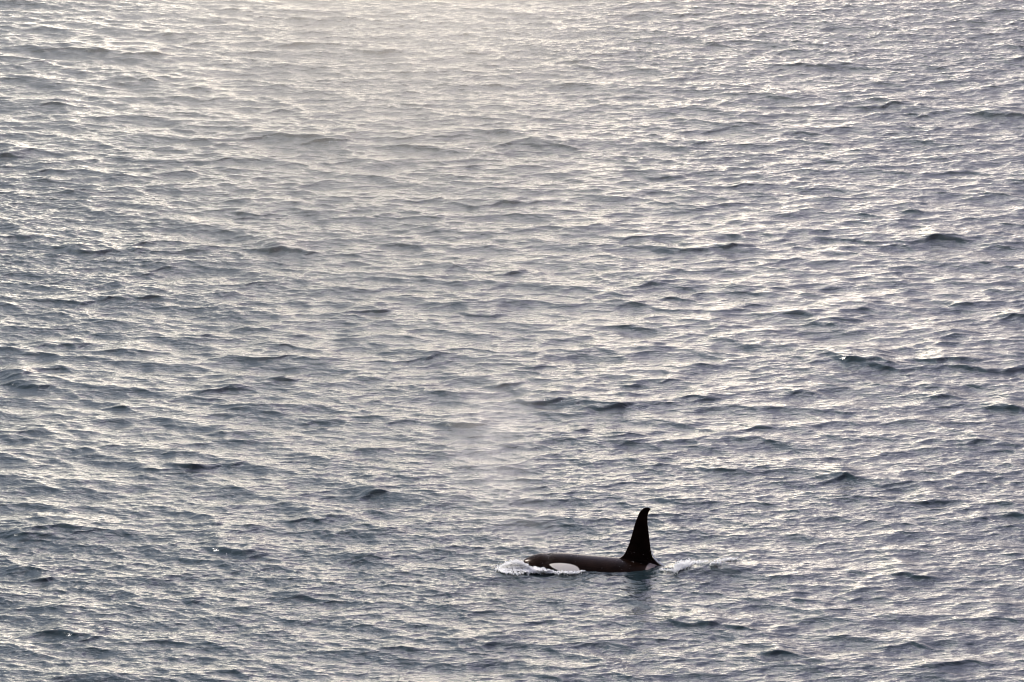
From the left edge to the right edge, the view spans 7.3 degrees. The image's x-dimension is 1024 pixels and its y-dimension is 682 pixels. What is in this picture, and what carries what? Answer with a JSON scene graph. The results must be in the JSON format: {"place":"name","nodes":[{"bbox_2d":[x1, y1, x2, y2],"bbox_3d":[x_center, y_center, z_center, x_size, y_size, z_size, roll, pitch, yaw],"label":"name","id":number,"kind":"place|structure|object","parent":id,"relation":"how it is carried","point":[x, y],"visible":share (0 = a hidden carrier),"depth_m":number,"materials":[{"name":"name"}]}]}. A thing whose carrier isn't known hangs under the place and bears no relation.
{"place":"outdoors","nodes":[
{"label":"outdoors","id":0,"kind":"place"},
{"bbox_2d":[0,0,1023,681],"bbox_3d":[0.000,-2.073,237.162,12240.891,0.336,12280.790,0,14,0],"label":"water","id":1,"kind":"structure","parent":0,"point":[314,314],"depth_m":228.97,"materials":[{"name":"grey liquid"}]},
{"bbox_2d":[493,559,584,575],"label":"splash foam","id":2,"kind":"object","parent":1,"relation":"on","point":[516,566],"visible":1,"depth_m":204.21,"materials":[{"name":"white"}]},
{"bbox_2d":[524,507,661,572],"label":"orca","id":3,"kind":"object","parent":1,"relation":"in","point":[637,556],"visible":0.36,"depth_m":204.65,"materials":[{"name":"black"}]},
{"bbox_2d":[652,553,737,574],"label":"wake foam","id":4,"kind":"object","parent":1,"relation":"on","point":[682,565],"visible":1,"depth_m":204.59,"materials":[{"name":"white"}]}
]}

